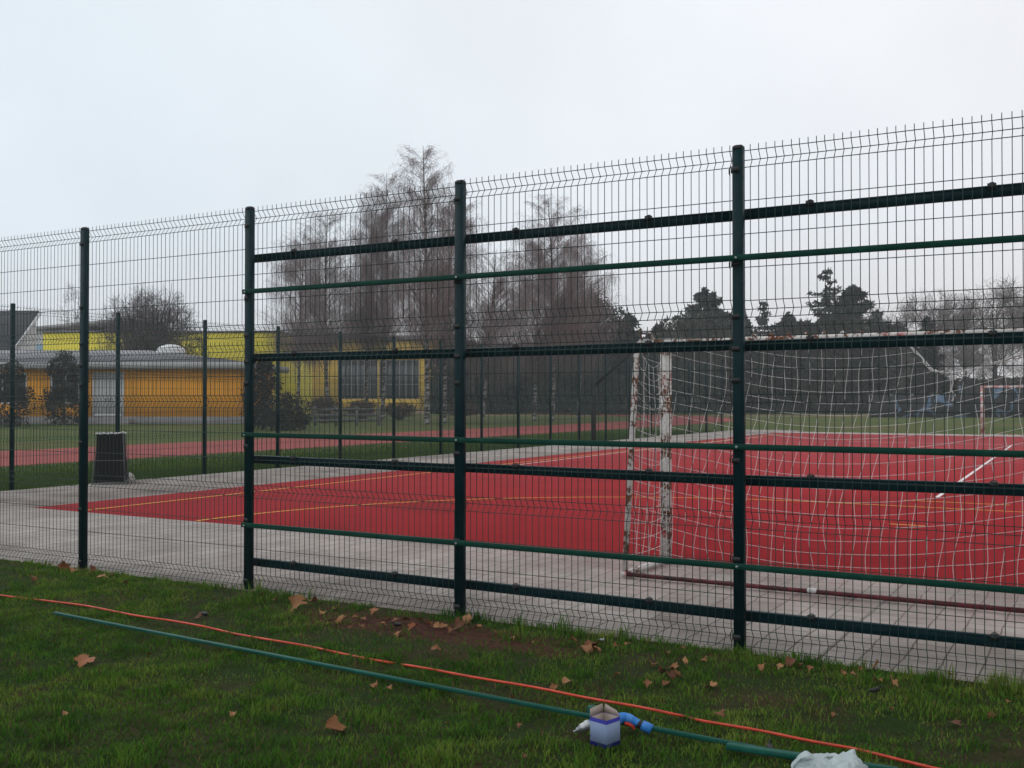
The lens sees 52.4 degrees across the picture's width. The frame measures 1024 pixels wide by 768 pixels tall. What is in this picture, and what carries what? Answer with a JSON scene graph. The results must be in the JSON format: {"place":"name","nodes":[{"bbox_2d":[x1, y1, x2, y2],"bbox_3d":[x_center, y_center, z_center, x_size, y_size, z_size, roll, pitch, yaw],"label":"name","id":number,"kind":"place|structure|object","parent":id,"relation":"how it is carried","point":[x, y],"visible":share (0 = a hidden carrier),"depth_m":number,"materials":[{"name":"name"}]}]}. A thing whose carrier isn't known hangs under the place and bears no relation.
{"place":"outdoors","nodes":[
{"label":"outdoors","id":0,"kind":"place"},
{"bbox_2d":[0,429,717,490],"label":"grass","id":1,"kind":"structure","parent":0,"point":[187,464],"depth_m":25.97,"materials":[{"name":"plant"}]},
{"bbox_2d":[1,411,732,465],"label":"running track","id":2,"kind":"structure","parent":0,"point":[192,448],"depth_m":35.28,"materials":[{"name":"rubber"}]},
{"bbox_2d":[0,559,1023,767],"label":"lawn","id":3,"kind":"structure","parent":0,"point":[442,633],"depth_m":5.26,"materials":[{"name":"plant"}]},
{"bbox_2d":[57,560,69,569],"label":"leaf","id":4,"kind":"object","parent":3,"relation":"on","point":[63,564],"visible":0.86,"depth_m":9.13,"materials":[{"name":"plant"}]},
{"bbox_2d":[73,654,95,667],"bbox_3d":[-2.420,1.567,5.920,0.121,0.031,0.162,8,10,5],"label":"leaf","id":5,"kind":"object","parent":3,"relation":"on","point":[82,659],"visible":1,"depth_m":5.90,"materials":[{"name":"plant"}]},
{"bbox_2d":[288,594,312,612],"bbox_3d":[-1.501,1.556,7.330,0.186,0.108,0.136,-28,38,-20],"label":"leaf","id":6,"kind":"object","parent":3,"relation":"on","point":[296,601],"visible":0.99,"depth_m":7.34,"materials":[{"name":"plant"}]},
{"bbox_2d":[323,714,348,731],"bbox_3d":[-0.782,1.518,4.631,0.108,0.048,0.140,36,7,32],"label":"leaf","id":7,"kind":"object","parent":3,"relation":"on","point":[333,723],"visible":1,"depth_m":4.65,"materials":[{"name":"plant"}]},
{"bbox_2d":[335,615,346,623],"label":"leaf","id":8,"kind":"object","parent":3,"relation":"on","point":[340,618],"visible":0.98,"depth_m":6.94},
{"bbox_2d":[53,612,762,746],"bbox_3d":[-1.029,1.545,5.716,4.992,0.025,0.024,-1,-1,33],"label":"hose","id":9,"kind":"object","parent":3,"relation":"on","point":[513,701],"visible":0.85,"depth_m":5.42,"materials":[{"name":"rubber"}]},
{"bbox_2d":[454,617,466,628],"bbox_3d":[-0.346,1.567,6.752,0.125,0.092,0.064,-38,-52,17],"label":"leaf","id":10,"kind":"object","parent":3,"relation":"on","point":[458,622],"visible":0.96,"depth_m":6.75,"materials":[{"name":"plant"}]},
{"bbox_2d":[462,614,471,622],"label":"leaf","id":11,"kind":"object","parent":3,"relation":"on","point":[468,617],"visible":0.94,"depth_m":6.96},
{"bbox_2d":[0,594,938,767],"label":"cord","id":12,"kind":"object","parent":3,"relation":"on","point":[678,715],"visible":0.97,"depth_m":5.18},
{"bbox_2d":[580,643,592,654],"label":"leaf","id":13,"kind":"object","parent":3,"relation":"on","point":[587,647],"visible":0.98,"depth_m":6.14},
{"bbox_2d":[582,639,598,648],"bbox_3d":[0.472,1.561,6.270,0.130,0.042,0.100,-5,-2,-42],"label":"leaf","id":14,"kind":"object","parent":3,"relation":"on","point":[589,642],"visible":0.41,"depth_m":6.29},
{"bbox_2d":[590,704,619,748],"bbox_3d":[0.399,1.469,4.472,0.100,0.154,0.098,-1,-1,45],"label":"carton","id":15,"kind":"object","parent":3,"relation":"on","point":[605,728],"visible":1,"depth_m":4.45,"materials":[{"name":"cardboard"}]},
{"bbox_2d":[573,712,653,733],"bbox_3d":[0.450,1.510,4.631,0.359,0.081,0.088,0,-1,0],"label":"hose nozzle","id":16,"kind":"object","parent":3,"relation":"on","point":[630,720],"visible":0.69,"depth_m":4.62,"materials":[{"name":"blue plastic"}]},
{"bbox_2d":[643,679,651,687],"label":"leaf","id":17,"kind":"object","parent":3,"relation":"on","point":[647,682],"visible":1,"depth_m":5.43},
{"bbox_2d":[666,670,675,679],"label":"leaf","id":18,"kind":"object","parent":3,"relation":"on","point":[671,674],"visible":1,"depth_m":5.55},
{"bbox_2d":[785,656,795,665],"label":"leaf","id":19,"kind":"object","parent":3,"relation":"on","point":[789,661],"visible":0.99,"depth_m":5.79,"materials":[{"name":"plant"}]},
{"bbox_2d":[726,742,898,767],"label":"pipe","id":20,"kind":"object","parent":3,"relation":"on","point":[765,751],"visible":0.58,"depth_m":4.29,"materials":[{"name":"plastic"}]},
{"bbox_2d":[791,749,867,767],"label":"plastic bag","id":21,"kind":"object","parent":3,"relation":"on","point":[843,759],"visible":1,"depth_m":3.94,"materials":[{"name":"grey"}]},
{"bbox_2d":[869,684,884,692],"bbox_3d":[1.839,1.532,5.237,0.076,0.028,0.031,-9,-10,-13],"label":"fence clip","id":22,"kind":"object","parent":3,"relation":"on","point":[875,689],"visible":1,"depth_m":5.23,"materials":[{"name":"black plastic"}]},
{"bbox_2d":[0,430,1023,686],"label":"path","id":23,"kind":"structure","parent":0,"point":[150,548],"depth_m":8.66,"materials":[{"name":"concrete"}]},
{"bbox_2d":[91,431,129,484],"bbox_3d":[-7.058,1.291,18.293,0.582,0.926,0.473,0,-1,-12],"label":"litter bin","id":24,"kind":"object","parent":23,"relation":"on","point":[104,451],"visible":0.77,"depth_m":18.12,"materials":[{"name":"black"}]},
{"bbox_2d":[0,110,1023,680],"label":"fence","id":25,"kind":"object","parent":23,"relation":"on","point":[738,214],"visible":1,"depth_m":6.75,"materials":[{"name":"green metal"}]},
{"bbox_2d":[591,353,631,440],"bbox_3d":[3.190,0.474,33.598,1.504,3.183,0.438,0,-1,0],"label":"steel post","id":26,"kind":"object","parent":23,"relation":"on","point":[594,400],"visible":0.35,"depth_m":33.53,"materials":[{"name":"metal"}]},
{"bbox_2d":[621,328,1023,612],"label":"handball goal","id":27,"kind":"object","parent":23,"relation":"on","point":[664,501],"visible":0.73,"depth_m":8.35,"materials":[{"name":"fabric"}]},
{"bbox_2d":[0,410,1023,490],"bbox_3d":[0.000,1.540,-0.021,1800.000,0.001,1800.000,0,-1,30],"label":"ground","id":28,"kind":"structure","parent":0,"point":[51,434],"depth_m":55.04,"materials":[{"name":"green plant"}]},
{"bbox_2d":[0,361,38,426],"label":"shrub","id":29,"kind":"object","parent":28,"relation":"on","point":[17,418],"visible":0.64,"depth_m":56.95,"materials":[{"name":"green plant"}]},
{"bbox_2d":[0,311,41,349],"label":"house","id":30,"kind":"structure","parent":28,"relation":"on","point":[18,319],"depth_m":73.25,"materials":[{"name":"stone"}]},
{"bbox_2d":[38,349,90,424],"bbox_3d":[-25.874,0.329,59.943,2.803,4.726,2.515,0,-1,0],"label":"shrub","id":31,"kind":"object","parent":28,"relation":"on","point":[65,370],"visible":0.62,"depth_m":59.67,"materials":[{"name":"green plant"}]},
{"bbox_2d":[56,282,93,330],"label":"bare tree","id":32,"kind":"object","parent":28,"relation":"on","point":[77,317],"visible":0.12,"depth_m":94.83,"materials":[{"name":"brown plant"}]},
{"bbox_2d":[36,319,170,343],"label":"grey roofed hall","id":33,"kind":"structure","parent":28,"relation":"on","point":[53,327],"depth_m":100.07,"materials":[{"name":"metal"}]},
{"bbox_2d":[0,344,288,423],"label":"pavilion","id":34,"kind":"structure","parent":28,"relation":"on","point":[185,416],"depth_m":63.00,"materials":[{"name":"orange"}]},
{"bbox_2d":[0,373,26,403],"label":"window","id":35,"kind":"structure","parent":34,"relation":"in","point":[25,379],"depth_m":63.10,"materials":[{"name":"grey glass"}]},
{"bbox_2d":[51,373,79,403],"bbox_3d":[-27.089,0.274,63.117,1.842,1.900,0.170,0,-1,0],"label":"window","id":36,"kind":"structure","parent":34,"relation":"in","point":[55,382],"depth_m":63.10,"materials":[{"name":"grey glass"}]},
{"bbox_2d":[95,374,106,413],"bbox_3d":[-24.923,0.614,63.120,0.799,2.440,0.075,0,-1,0],"label":"door","id":37,"kind":"structure","parent":34,"relation":"in","point":[98,383],"depth_m":63.10,"materials":[{"name":"metal"}]},
{"bbox_2d":[109,374,121,413],"bbox_3d":[-24.021,0.614,63.102,0.799,2.440,0.110,0,-1,0],"label":"door","id":38,"kind":"structure","parent":34,"relation":"in","point":[111,391],"depth_m":63.10,"materials":[{"name":"metal"}]},
{"bbox_2d":[91,283,200,355],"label":"bare tree","id":39,"kind":"object","parent":28,"relation":"on","point":[152,315],"visible":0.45,"depth_m":76.02,"materials":[{"name":"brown plant"}]},
{"bbox_2d":[36,331,311,413],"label":"sports hall","id":40,"kind":"structure","parent":28,"relation":"on","point":[306,388],"depth_m":86.06,"materials":[{"name":"yellow paint"}]},
{"bbox_2d":[184,322,210,356],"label":"bare tree","id":41,"kind":"object","parent":28,"relation":"on","point":[196,343],"visible":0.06,"depth_m":80.23,"materials":[{"name":"brown plant"}]},
{"bbox_2d":[237,361,283,428],"bbox_3d":[-12.511,0.523,52.038,2.185,4.099,2.166,0,-1,20],"label":"shrub","id":42,"kind":"object","parent":28,"relation":"on","point":[262,386],"visible":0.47,"depth_m":51.56,"materials":[{"name":"green plant"}]},
{"bbox_2d":[260,391,313,430],"bbox_3d":[-10.802,1.461,49.970,2.584,2.307,2.297,0,-1,0],"label":"shrub","id":43,"kind":"object","parent":28,"relation":"on","point":[297,415],"visible":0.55,"depth_m":49.65,"materials":[{"name":"green plant"}]},
{"bbox_2d":[255,228,343,410],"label":"birch tree","id":44,"kind":"object","parent":28,"relation":"on","point":[287,295],"visible":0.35,"depth_m":83.40,"materials":[{"name":"brown plant"}]},
{"bbox_2d":[269,205,380,399],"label":"birch tree","id":45,"kind":"object","parent":28,"relation":"on","point":[323,311],"visible":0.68,"depth_m":75.41,"materials":[{"name":"brown plant"}]},
{"bbox_2d":[306,397,345,422],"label":"bush","id":46,"kind":"object","parent":28,"relation":"on","point":[323,405],"visible":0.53,"depth_m":65.67,"materials":[{"name":"green plant"}]},
{"bbox_2d":[313,406,380,425],"bbox_3d":[-9.280,1.892,59.009,4.044,1.250,1.240,0,-1,-17],"label":"barrier","id":47,"kind":"object","parent":28,"relation":"on","point":[351,420],"visible":0.52,"depth_m":58.90,"materials":[{"name":"grey wood"}]},
{"bbox_2d":[0,303,721,489],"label":"fence","id":48,"kind":"object","parent":28,"relation":"on","point":[13,307],"visible":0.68,"depth_m":24.30,"materials":[{"name":"green metal"}]},
{"bbox_2d":[343,399,379,418],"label":"bush","id":49,"kind":"object","parent":28,"relation":"on","point":[365,404],"visible":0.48,"depth_m":69.69,"materials":[{"name":"green plant"}]},
{"bbox_2d":[330,185,410,418],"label":"birch tree","id":50,"kind":"object","parent":28,"relation":"on","point":[368,268],"visible":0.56,"depth_m":78.50,"materials":[{"name":"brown plant"}]},
{"bbox_2d":[310,335,439,409],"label":"school building","id":51,"kind":"structure","parent":28,"relation":"on","point":[347,386],"depth_m":142.16,"materials":[{"name":"yellow paint"}]},
{"bbox_2d":[338,360,377,398],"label":"window","id":52,"kind":"structure","parent":51,"relation":"in","point":[347,386],"depth_m":142.30,"materials":[{"name":"grey glass"}]},
{"bbox_2d":[379,360,418,398],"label":"window","id":53,"kind":"structure","parent":51,"relation":"in","point":[388,388],"depth_m":142.30,"materials":[{"name":"grey glass"}]},
{"bbox_2d":[346,172,432,418],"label":"birch tree","id":54,"kind":"object","parent":28,"relation":"on","point":[379,225],"visible":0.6,"depth_m":78.26,"materials":[{"name":"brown plant"}]},
{"bbox_2d":[381,401,418,419],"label":"bush","id":55,"kind":"object","parent":28,"relation":"on","point":[397,411],"visible":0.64,"depth_m":73.58,"materials":[{"name":"green plant"}]},
{"bbox_2d":[375,144,481,423],"bbox_3d":[-5.250,-5.962,62.191,6.959,17.109,5.743,0,-1,0],"label":"birch tree","id":56,"kind":"object","parent":28,"relation":"on","point":[425,301],"visible":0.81,"depth_m":62.01,"materials":[{"name":"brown plant"}]},
{"bbox_2d":[400,191,490,422],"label":"birch tree","id":57,"kind":"object","parent":28,"relation":"on","point":[453,331],"visible":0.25,"depth_m":65.66,"materials":[{"name":"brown plant"}]},
{"bbox_2d":[434,249,550,422],"bbox_3d":[-1.326,-2.896,63.806,7.419,11.043,7.352,0,-1,0],"label":"birch tree","id":58,"kind":"object","parent":28,"relation":"on","point":[494,331],"visible":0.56,"depth_m":63.28,"materials":[{"name":"brown plant"}]},
{"bbox_2d":[493,341,533,413],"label":"evergreen tree","id":59,"kind":"object","parent":28,"relation":"on","point":[510,391],"visible":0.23,"depth_m":105.52,"materials":[{"name":"green plant"}]},
{"bbox_2d":[478,237,589,420],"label":"birch tree","id":60,"kind":"object","parent":28,"relation":"on","point":[555,337],"visible":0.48,"depth_m":70.81,"materials":[{"name":"brown plant"}]},
{"bbox_2d":[501,193,615,420],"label":"birch tree","id":61,"kind":"object","parent":28,"relation":"on","point":[573,250],"visible":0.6,"depth_m":71.27,"materials":[{"name":"brown plant"}]},
{"bbox_2d":[536,234,631,418],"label":"birch tree","id":62,"kind":"object","parent":28,"relation":"on","point":[597,338],"visible":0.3,"depth_m":76.03,"materials":[{"name":"brown plant"}]},
{"bbox_2d":[531,290,653,414],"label":"conifer tree","id":63,"kind":"object","parent":28,"relation":"on","point":[619,328],"visible":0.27,"depth_m":98.04,"materials":[{"name":"green plant"}]},
{"bbox_2d":[586,359,632,413],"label":"evergreen tree","id":64,"kind":"object","parent":28,"relation":"on","point":[610,409],"visible":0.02,"depth_m":102.36,"materials":[{"name":"green plant"}]},
{"bbox_2d":[618,314,642,341],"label":"conifer tree","id":65,"kind":"object","parent":28,"relation":"on","point":[635,322],"visible":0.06,"depth_m":111.73,"materials":[{"name":"green plant"}]},
{"bbox_2d":[620,338,657,413],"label":"evergreen tree","id":66,"kind":"object","parent":28,"relation":"on","point":[645,405],"visible":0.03,"depth_m":103.85,"materials":[{"name":"green plant"}]},
{"bbox_2d":[636,335,674,413],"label":"evergreen tree","id":67,"kind":"object","parent":28,"relation":"on","point":[654,356],"visible":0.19,"depth_m":104.10,"materials":[{"name":"green plant"}]},
{"bbox_2d":[645,316,692,413],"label":"evergreen tree","id":68,"kind":"object","parent":28,"relation":"on","point":[657,326],"visible":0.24,"depth_m":105.41,"materials":[{"name":"green plant"}]},
{"bbox_2d":[666,310,704,412],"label":"evergreen tree","id":69,"kind":"object","parent":28,"relation":"on","point":[688,323],"visible":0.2,"depth_m":106.48,"materials":[{"name":"green plant"}]},
{"bbox_2d":[667,286,732,386],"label":"conifer tree","id":70,"kind":"object","parent":28,"relation":"on","point":[704,306],"visible":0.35,"depth_m":110.72,"materials":[{"name":"green plant"}]},
{"bbox_2d":[681,312,728,412],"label":"evergreen tree","id":71,"kind":"object","parent":28,"relation":"on","point":[707,356],"visible":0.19,"depth_m":107.57,"materials":[{"name":"green plant"}]},
{"bbox_2d":[701,313,745,412],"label":"evergreen tree","id":72,"kind":"object","parent":28,"relation":"on","point":[727,398],"visible":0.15,"depth_m":108.27,"materials":[{"name":"green plant"}]},
{"bbox_2d":[725,320,754,412],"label":"evergreen tree","id":73,"kind":"object","parent":28,"relation":"on","point":[747,333],"visible":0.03,"depth_m":110.41,"materials":[{"name":"green plant"}]},
{"bbox_2d":[732,310,753,335],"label":"conifer tree","id":74,"kind":"object","parent":28,"relation":"on","point":[747,321],"visible":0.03,"depth_m":116.90,"materials":[{"name":"green plant"}]},
{"bbox_2d":[745,336,757,400],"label":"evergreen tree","id":75,"kind":"object","parent":28,"relation":"on","point":[748,354],"visible":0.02,"depth_m":110.18,"materials":[{"name":"green plant"}]},
{"bbox_2d":[747,300,780,336],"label":"conifer tree","id":76,"kind":"object","parent":28,"relation":"on","point":[763,322],"visible":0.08,"depth_m":115.74,"materials":[{"name":"green plant"}]},
{"bbox_2d":[745,332,801,413],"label":"evergreen tree","id":77,"kind":"object","parent":28,"relation":"on","point":[757,377],"visible":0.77,"depth_m":102.45,"materials":[{"name":"green plant"}]},
{"bbox_2d":[775,311,797,332],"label":"conifer tree","id":78,"kind":"object","parent":28,"relation":"on","point":[787,320],"visible":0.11,"depth_m":117.58,"materials":[{"name":"green plant"}]},
{"bbox_2d":[766,327,820,413],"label":"evergreen tree","id":79,"kind":"object","parent":28,"relation":"on","point":[804,383],"visible":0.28,"depth_m":103.32,"materials":[{"name":"green plant"}]},
{"bbox_2d":[790,317,836,413],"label":"evergreen tree","id":80,"kind":"object","parent":28,"relation":"on","point":[813,384],"visible":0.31,"depth_m":104.28,"materials":[{"name":"green plant"}]},
{"bbox_2d":[803,311,850,413],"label":"evergreen tree","id":81,"kind":"object","parent":28,"relation":"on","point":[830,354],"visible":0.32,"depth_m":105.27,"materials":[{"name":"green plant"}]},
{"bbox_2d":[803,267,893,407],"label":"conifer tree","id":82,"kind":"object","parent":28,"relation":"on","point":[829,289],"visible":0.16,"depth_m":109.18,"materials":[{"name":"green plant"}]},
{"bbox_2d":[830,314,868,413],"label":"evergreen tree","id":83,"kind":"object","parent":28,"relation":"on","point":[855,373],"visible":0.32,"depth_m":106.56,"materials":[{"name":"green plant"}]},
{"bbox_2d":[830,284,893,386],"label":"conifer tree","id":84,"kind":"object","parent":28,"relation":"on","point":[857,299],"visible":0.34,"depth_m":111.49,"materials":[{"name":"green plant"}]},
{"bbox_2d":[848,312,889,412],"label":"evergreen tree","id":85,"kind":"object","parent":28,"relation":"on","point":[876,372],"visible":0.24,"depth_m":107.55,"materials":[{"name":"green plant"}]},
{"bbox_2d":[865,305,895,324],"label":"bare tree","id":86,"kind":"object","parent":28,"relation":"on","point":[888,320],"visible":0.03,"depth_m":114.06,"materials":[{"name":"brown plant"}]},
{"bbox_2d":[862,319,905,393],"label":"evergreen tree","id":87,"kind":"object","parent":28,"relation":"on","point":[883,327],"visible":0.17,"depth_m":108.56,"materials":[{"name":"green plant"}]},
{"bbox_2d":[884,319,914,393],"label":"evergreen tree","id":88,"kind":"object","parent":28,"relation":"on","point":[900,328],"visible":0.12,"depth_m":109.38,"materials":[{"name":"green plant"}]},
{"bbox_2d":[776,431,1022,436],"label":"kerb","id":89,"kind":"structure","parent":28,"relation":"on","point":[901,434],"depth_m":42.75,"materials":[{"name":"concrete"}]},
{"bbox_2d":[885,304,920,383],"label":"bare tree","id":90,"kind":"object","parent":28,"relation":"on","point":[904,322],"visible":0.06,"depth_m":111.87,"materials":[{"name":"brown plant"}]},
{"bbox_2d":[901,314,950,394],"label":"conifer tree","id":91,"kind":"object","parent":28,"relation":"on","point":[939,388],"visible":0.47,"depth_m":97.30,"materials":[{"name":"green plant"}]},
{"bbox_2d":[897,381,956,394],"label":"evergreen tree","id":92,"kind":"object","parent":28,"relation":"on","point":[899,386],"visible":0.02,"depth_m":103.95,"materials":[{"name":"green plant"}]},
{"bbox_2d":[886,287,982,393],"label":"bare tree","id":93,"kind":"object","parent":28,"relation":"on","point":[939,325],"visible":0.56,"depth_m":99.55,"materials":[{"name":"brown plant"}]},
{"bbox_2d":[869,385,1023,416],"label":"graffiti wall","id":94,"kind":"structure","parent":28,"relation":"on","point":[902,406],"depth_m":83.98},
{"bbox_2d":[949,377,977,394],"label":"evergreen tree","id":95,"kind":"object","parent":28,"relation":"on","point":[957,381],"visible":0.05,"depth_m":103.81,"materials":[{"name":"green plant"}]},
{"bbox_2d":[937,293,1001,384],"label":"bare tree","id":96,"kind":"object","parent":28,"relation":"on","point":[970,367],"visible":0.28,"depth_m":103.54,"materials":[{"name":"brown plant"}]},
{"bbox_2d":[937,275,1023,384],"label":"bare tree","id":97,"kind":"object","parent":28,"relation":"on","point":[999,314],"visible":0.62,"depth_m":95.68,"materials":[{"name":"brown plant"}]},
{"bbox_2d":[958,377,1002,384],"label":"evergreen tree","id":98,"kind":"object","parent":28,"relation":"on","point":[985,381],"visible":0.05,"depth_m":104.90,"materials":[{"name":"green plant"}]},
{"bbox_2d":[966,277,1023,384],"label":"bare tree","id":99,"kind":"object","parent":28,"relation":"on","point":[1016,303],"visible":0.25,"depth_m":100.11,"materials":[{"name":"brown plant"}]},
{"bbox_2d":[980,385,1022,434],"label":"handball goal","id":100,"kind":"object","parent":28,"relation":"on","point":[981,395],"visible":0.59,"depth_m":41.25,"materials":[{"name":"red paint"}]},
{"bbox_2d":[991,375,1022,384],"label":"evergreen tree","id":101,"kind":"object","parent":28,"relation":"on","point":[1006,381],"visible":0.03,"depth_m":105.78,"materials":[{"name":"green plant"}]},
{"bbox_2d":[0,0,1023,380],"label":"sky","id":102,"kind":"structure","parent":0,"point":[113,112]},
{"bbox_2d":[34,433,1023,586],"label":"court","id":103,"kind":"object","parent":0,"point":[442,484],"visible":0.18,"depth_m":14.13,"materials":[{"name":"rubber"}]},
{"bbox_2d":[91,433,787,509],"bbox_3d":[3.093,1.897,29.262,0.128,0.001,35.451,0,-1,30],"label":"yellow sideline","id":104,"kind":"object","parent":103,"relation":"on","point":[354,480],"visible":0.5,"depth_m":18.02,"materials":[{"name":"paint"}]},
{"bbox_2d":[196,497,1016,520],"bbox_3d":[4.343,1.651,11.492,15.410,0.001,6.176,0,-1,30],"label":"yellow goal area line","id":105,"kind":"object","parent":103,"relation":"on","point":[552,497],"visible":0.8,"depth_m":14.62,"materials":[{"name":"paint"}]},
{"bbox_2d":[936,446,1010,496],"bbox_3d":[11.246,1.832,24.554,0.060,0.001,20.208,0,-1,29],"label":"white centre line","id":106,"kind":"object","parent":103,"relation":"on","point":[962,479],"visible":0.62,"depth_m":20.93,"materials":[{"name":"paint"}]},
{"bbox_2d":[472,415,868,416],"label":"dirt path","id":107,"kind":"structure","parent":0,"point":[683,415],"depth_m":93.19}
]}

